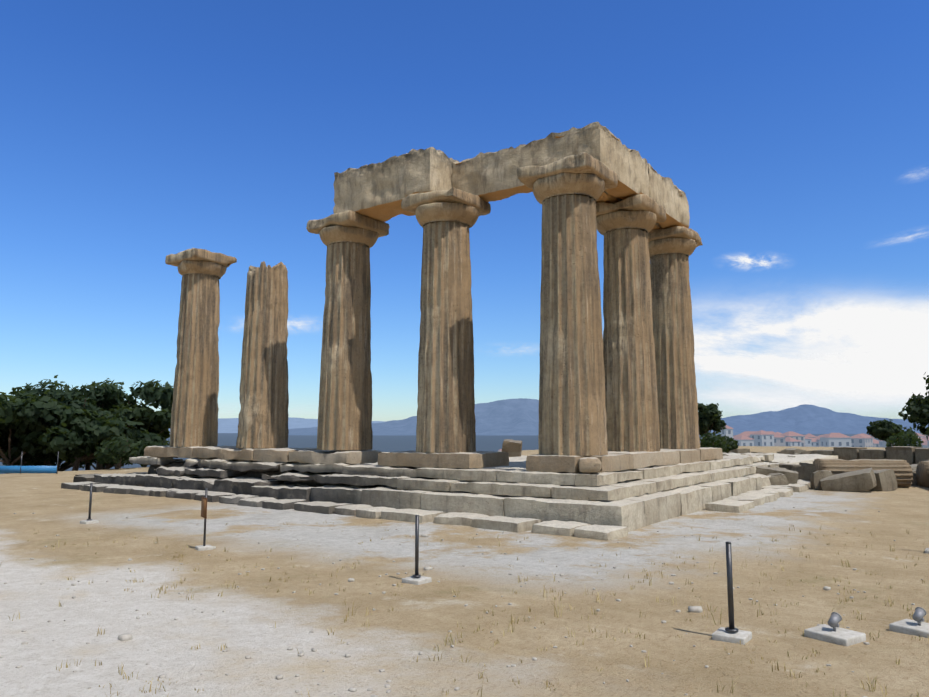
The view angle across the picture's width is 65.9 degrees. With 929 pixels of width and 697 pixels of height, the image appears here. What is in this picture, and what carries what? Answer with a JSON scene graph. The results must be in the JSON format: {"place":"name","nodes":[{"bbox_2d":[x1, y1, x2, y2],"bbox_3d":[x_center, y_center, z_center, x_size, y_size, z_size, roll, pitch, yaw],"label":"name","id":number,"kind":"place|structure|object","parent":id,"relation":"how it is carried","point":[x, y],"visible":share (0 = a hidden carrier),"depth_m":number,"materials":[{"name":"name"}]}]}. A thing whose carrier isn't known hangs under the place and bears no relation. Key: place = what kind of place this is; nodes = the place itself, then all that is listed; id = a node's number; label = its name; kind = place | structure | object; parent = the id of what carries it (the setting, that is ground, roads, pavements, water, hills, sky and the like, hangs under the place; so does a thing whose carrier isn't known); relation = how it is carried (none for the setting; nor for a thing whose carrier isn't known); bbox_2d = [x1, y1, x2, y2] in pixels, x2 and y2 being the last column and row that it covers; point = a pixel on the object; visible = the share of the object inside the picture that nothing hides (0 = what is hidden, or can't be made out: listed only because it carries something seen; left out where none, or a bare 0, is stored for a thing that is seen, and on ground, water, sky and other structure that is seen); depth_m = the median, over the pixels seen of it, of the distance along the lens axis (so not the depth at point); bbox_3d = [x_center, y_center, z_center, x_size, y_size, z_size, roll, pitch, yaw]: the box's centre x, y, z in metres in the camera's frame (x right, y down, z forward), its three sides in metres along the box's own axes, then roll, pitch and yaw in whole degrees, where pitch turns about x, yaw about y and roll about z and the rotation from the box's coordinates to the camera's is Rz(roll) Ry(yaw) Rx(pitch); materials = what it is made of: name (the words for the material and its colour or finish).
{"place":"outdoors","nodes":[
{"label":"outdoors","id":0,"kind":"place"},
{"bbox_2d":[169,417,386,432],"bbox_3d":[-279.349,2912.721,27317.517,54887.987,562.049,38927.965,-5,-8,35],"label":"mountain range","id":1,"kind":"structure","parent":0,"point":[227,425],"depth_m":25076.18,"materials":[{"name":"blue stone"}]},
{"bbox_2d":[287,321,306,328],"bbox_3d":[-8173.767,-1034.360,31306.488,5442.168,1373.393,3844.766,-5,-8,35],"label":"cloud","id":2,"kind":"structure","parent":0,"point":[298,324],"depth_m":31295.82,"materials":[{"name":"white"}]},
{"bbox_2d":[0,433,870,473],"bbox_3d":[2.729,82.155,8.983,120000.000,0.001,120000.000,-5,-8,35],"label":"sea","id":3,"kind":"structure","parent":0,"point":[395,443],"depth_m":4711.83,"materials":[{"name":"liquid"}]},
{"bbox_2d":[0,433,928,696],"bbox_3d":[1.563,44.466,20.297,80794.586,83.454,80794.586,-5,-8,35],"label":"ground","id":4,"kind":"structure","parent":0,"point":[407,630],"depth_m":8.67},
{"bbox_2d":[1,383,39,463],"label":"tree","id":5,"kind":"object","parent":4,"relation":"on","point":[13,392],"depth_m":55.90,"materials":[{"name":"green plant"}]},
{"bbox_2d":[0,451,58,473],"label":"blue barrier","id":6,"kind":"object","parent":4,"relation":"on","point":[28,469],"visible":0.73,"depth_m":35.32,"materials":[{"name":"metal"}]},
{"bbox_2d":[2,459,72,469],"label":"tree","id":7,"kind":"object","parent":4,"relation":"on","point":[70,464],"depth_m":56.76,"materials":[{"name":"green plant"}]},
{"bbox_2d":[0,375,78,465],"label":"tree","id":8,"kind":"object","parent":4,"relation":"on","point":[34,392],"visible":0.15,"depth_m":46.96,"materials":[{"name":"green plant"}]},
{"bbox_2d":[0,392,83,473],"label":"tree","id":9,"kind":"object","parent":4,"relation":"on","point":[11,446],"visible":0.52,"depth_m":43.27,"materials":[{"name":"green plant"}]},
{"bbox_2d":[13,453,124,470],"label":"tree","id":10,"kind":"object","parent":4,"relation":"on","point":[63,466],"visible":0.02,"depth_m":49.04,"materials":[{"name":"green plant"}]},
{"bbox_2d":[6,396,169,470],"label":"tree","id":11,"kind":"object","parent":4,"relation":"on","point":[68,435],"visible":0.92,"depth_m":41.83,"materials":[{"name":"green plant"}]},
{"bbox_2d":[80,483,98,523],"bbox_3d":[-8.662,3.597,16.593,0.300,0.952,0.300,-5,-8,35],"label":"barrier post","id":12,"kind":"object","parent":4,"relation":"on","point":[89,520],"visible":0.85,"depth_m":16.55,"materials":[{"name":"metal"}]},
{"bbox_2d":[72,459,124,469],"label":"tree","id":13,"kind":"object","parent":4,"relation":"on","point":[81,464],"depth_m":62.18,"materials":[{"name":"green plant"}]},
{"bbox_2d":[31,379,172,469],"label":"tree","id":14,"kind":"object","parent":4,"relation":"on","point":[104,394],"visible":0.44,"depth_m":46.19,"materials":[{"name":"green plant"}]},
{"bbox_2d":[84,378,127,469],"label":"tree","id":15,"kind":"object","parent":4,"relation":"on","point":[87,467],"visible":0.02,"depth_m":52.72,"materials":[{"name":"green plant"}]},
{"bbox_2d":[94,434,139,468],"bbox_3d":[-18.999,5.710,39.267,2.280,2.038,2.322,-5,-8,35],"label":"shrub","id":16,"kind":"object","parent":4,"relation":"on","point":[115,454],"visible":0.98,"depth_m":38.84,"materials":[{"name":"green plant"}]},
{"bbox_2d":[68,441,168,468],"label":"tree","id":17,"kind":"object","parent":4,"relation":"on","point":[107,466],"depth_m":50.20,"materials":[{"name":"green plant"}]},
{"bbox_2d":[84,400,170,467],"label":"tree","id":18,"kind":"object","parent":4,"relation":"on","point":[160,420],"visible":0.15,"depth_m":46.07,"materials":[{"name":"green plant"}]},
{"bbox_2d":[128,440,159,466],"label":"shrub","id":19,"kind":"object","parent":4,"relation":"on","point":[141,445],"visible":0.23,"depth_m":41.44,"materials":[{"name":"green plant"}]},
{"bbox_2d":[154,440,171,457],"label":"shrub","id":20,"kind":"object","parent":4,"relation":"on","point":[160,442],"visible":0.06,"depth_m":43.57,"materials":[{"name":"green plant"}]},
{"bbox_2d":[195,488,212,550],"bbox_3d":[-4.673,3.080,12.922,0.260,1.100,0.400,4,-8,-32],"label":"sign post","id":21,"kind":"object","parent":4,"relation":"on","point":[203,547],"visible":0.85,"depth_m":12.87,"materials":[{"name":"metal"}]},
{"bbox_2d":[402,515,431,584],"bbox_3d":[-0.661,2.796,9.950,0.300,0.952,0.300,-5,-8,35],"label":"barrier post","id":22,"kind":"object","parent":4,"relation":"on","point":[416,579],"visible":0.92,"depth_m":9.91,"materials":[{"name":"metal"}]},
{"bbox_2d":[61,445,810,540],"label":"stepped platform","id":23,"kind":"structure","parent":4,"relation":"on","point":[612,495],"depth_m":19.16,"materials":[{"name":"beige stone"}]},
{"bbox_2d":[165,248,236,446],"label":"column","id":24,"kind":"structure","parent":23,"relation":"on","point":[195,408],"depth_m":27.14,"materials":[{"name":"stone"}]},
{"bbox_2d":[236,261,288,447],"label":"broken column","id":25,"kind":"structure","parent":23,"relation":"on","point":[263,413],"depth_m":24.75,"materials":[{"name":"stone"}]},
{"bbox_2d":[306,210,389,449],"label":"column","id":26,"kind":"structure","parent":23,"relation":"on","point":[348,238],"depth_m":22.50,"materials":[{"name":"stone"}]},
{"bbox_2d":[333,122,689,228],"bbox_3d":[1.738,-4.876,23.752,8.912,1.613,8.235,-5,-8,35],"label":"architrave","id":27,"kind":"object","parent":26,"relation":"on","point":[379,191],"visible":0.6,"depth_m":21.05,"materials":[{"name":"stone"}]},
{"bbox_2d":[401,187,490,452],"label":"column","id":28,"kind":"structure","parent":23,"relation":"on","point":[446,420],"depth_m":20.20,"materials":[{"name":"stone"}]},
{"bbox_2d":[517,152,617,455],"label":"corner column","id":29,"kind":"structure","parent":23,"relation":"on","point":[568,191],"depth_m":17.88,"materials":[{"name":"stone"}]},
{"bbox_2d":[596,194,666,451],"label":"column","id":30,"kind":"structure","parent":23,"relation":"on","point":[625,227],"depth_m":20.93,"materials":[{"name":"stone"}]},
{"bbox_2d":[648,226,702,448],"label":"column","id":31,"kind":"structure","parent":23,"relation":"on","point":[671,250],"depth_m":23.94,"materials":[{"name":"stone"}]},
{"bbox_2d":[0,507,922,696],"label":"ground stones","id":32,"kind":"object","parent":4,"relation":"on","point":[129,636],"visible":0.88,"depth_m":7.68,"materials":[{"name":"beige stone"}]},
{"bbox_2d":[1,521,928,696],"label":"dry grass tufts","id":33,"kind":"object","parent":4,"relation":"on","point":[512,619],"visible":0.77,"depth_m":7.83,"materials":[{"name":"beige plant"}]},
{"bbox_2d":[73,439,928,491],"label":"stone blocks","id":34,"kind":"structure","parent":4,"relation":"on","point":[867,479],"depth_m":27.50,"materials":[{"name":"stone"}]},
{"bbox_2d":[698,403,725,435],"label":"tree","id":35,"kind":"object","parent":4,"relation":"on","point":[709,417],"visible":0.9,"depth_m":111.07,"materials":[{"name":"green plant"}]},
{"bbox_2d":[498,425,928,450],"bbox_3d":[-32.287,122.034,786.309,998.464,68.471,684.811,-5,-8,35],"label":"town buildings","id":36,"kind":"structure","parent":4,"relation":"on","point":[762,438],"depth_m":295.84,"materials":[{"name":"beige paint"}]},
{"bbox_2d":[699,431,728,452],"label":"shrub","id":37,"kind":"object","parent":4,"relation":"on","point":[706,440],"visible":0.67,"depth_m":55.66,"materials":[{"name":"green plant"}]},
{"bbox_2d":[722,435,738,452],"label":"shrub","id":38,"kind":"object","parent":4,"relation":"on","point":[731,442],"visible":0.46,"depth_m":58.93,"materials":[{"name":"green plant"}]},
{"bbox_2d":[712,541,751,644],"bbox_3d":[2.573,2.358,6.936,0.300,0.952,0.300,-5,-8,35],"label":"barrier post","id":39,"kind":"object","parent":4,"relation":"on","point":[731,633],"visible":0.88,"depth_m":6.89,"materials":[{"name":"metal"}]},
{"bbox_2d":[804,612,865,645],"bbox_3d":[3.572,2.691,6.923,0.360,0.274,0.420,4,-8,-34],"label":"floodlight","id":40,"kind":"object","parent":4,"relation":"on","point":[832,632],"visible":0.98,"depth_m":6.87,"materials":[{"name":"concrete"}]},
{"bbox_2d":[812,459,913,487],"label":"fallen column","id":41,"kind":"structure","parent":4,"relation":"on","point":[903,470],"depth_m":26.55,"materials":[{"name":"stone"}]},
{"bbox_2d":[866,419,917,440],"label":"tree","id":42,"kind":"object","parent":4,"relation":"on","point":[884,430],"visible":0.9,"depth_m":127.00,"materials":[{"name":"green plant"}]},
{"bbox_2d":[885,431,923,449],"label":"shrub","id":43,"kind":"object","parent":4,"relation":"on","point":[905,440],"visible":0.54,"depth_m":50.45,"materials":[{"name":"green plant"}]},
{"bbox_2d":[889,607,928,637],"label":"floodlight","id":44,"kind":"object","parent":4,"relation":"on","point":[917,626],"visible":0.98,"depth_m":7.13,"materials":[{"name":"concrete"}]},
{"bbox_2d":[898,385,928,439],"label":"tree","id":45,"kind":"object","parent":4,"relation":"on","point":[917,408],"visible":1,"depth_m":60.86,"materials":[{"name":"green plant"}]},
{"bbox_2d":[916,461,928,487],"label":"fallen column","id":46,"kind":"structure","parent":4,"relation":"on","point":[922,472],"depth_m":26.97,"materials":[{"name":"stone"}]},
{"bbox_2d":[923,372,928,393],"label":"tree","id":47,"kind":"object","parent":4,"relation":"on","point":[927,379],"visible":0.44,"depth_m":65.67,"materials":[{"name":"green plant"}]},
{"bbox_2d":[0,0,928,420],"label":"sky","id":48,"kind":"structure","parent":0,"point":[794,134],"materials":[{"name":"blue"}]},
{"bbox_2d":[148,453,837,492],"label":"stone blocks","id":49,"kind":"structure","parent":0,"point":[517,462],"depth_m":27.32,"materials":[{"name":"grey stone"}]},
{"bbox_2d":[288,398,741,434],"bbox_3d":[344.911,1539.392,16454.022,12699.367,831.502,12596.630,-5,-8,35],"label":"mountain range","id":50,"kind":"structure","parent":0,"point":[519,416],"depth_m":15297.42,"materials":[{"name":"blue stone"}]},
{"bbox_2d":[729,256,773,267],"bbox_3d":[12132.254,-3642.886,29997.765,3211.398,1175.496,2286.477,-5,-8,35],"label":"cloud","id":51,"kind":"structure","parent":0,"point":[746,260],"depth_m":30001.41,"materials":[{"name":"white"}]},
{"bbox_2d":[753,389,805,410],"bbox_3d":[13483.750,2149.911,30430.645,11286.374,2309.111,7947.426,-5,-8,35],"label":"cloud","id":52,"kind":"structure","parent":0,"point":[768,409],"depth_m":30436.34,"materials":[{"name":"white"}]},
{"bbox_2d":[696,373,907,418],"bbox_3d":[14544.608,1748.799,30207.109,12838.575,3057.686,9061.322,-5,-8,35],"label":"cloud","id":53,"kind":"structure","parent":0,"point":[790,398],"depth_m":30232.80,"materials":[{"name":"white"}]},
{"bbox_2d":[693,296,928,405],"bbox_3d":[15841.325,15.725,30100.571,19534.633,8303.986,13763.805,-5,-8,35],"label":"cloud","id":54,"kind":"structure","parent":0,"point":[860,350],"depth_m":30107.06,"materials":[{"name":"white"}]},
{"bbox_2d":[721,404,927,433],"bbox_3d":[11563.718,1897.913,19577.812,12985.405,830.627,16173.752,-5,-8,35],"label":"mountain range","id":55,"kind":"structure","parent":0,"point":[806,419],"depth_m":19635.89,"materials":[{"name":"blue stone"}]},
{"bbox_2d":[742,379,909,418],"bbox_3d":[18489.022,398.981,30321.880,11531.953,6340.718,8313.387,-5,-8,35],"label":"cloud","id":56,"kind":"structure","parent":0,"point":[830,405],"depth_m":30348.67,"materials":[{"name":"white"}]},
{"bbox_2d":[801,283,928,308],"bbox_3d":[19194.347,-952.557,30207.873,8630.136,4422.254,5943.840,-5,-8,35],"label":"cloud","id":57,"kind":"structure","parent":0,"point":[864,293],"depth_m":30235.26,"materials":[{"name":"white"}]}
]}

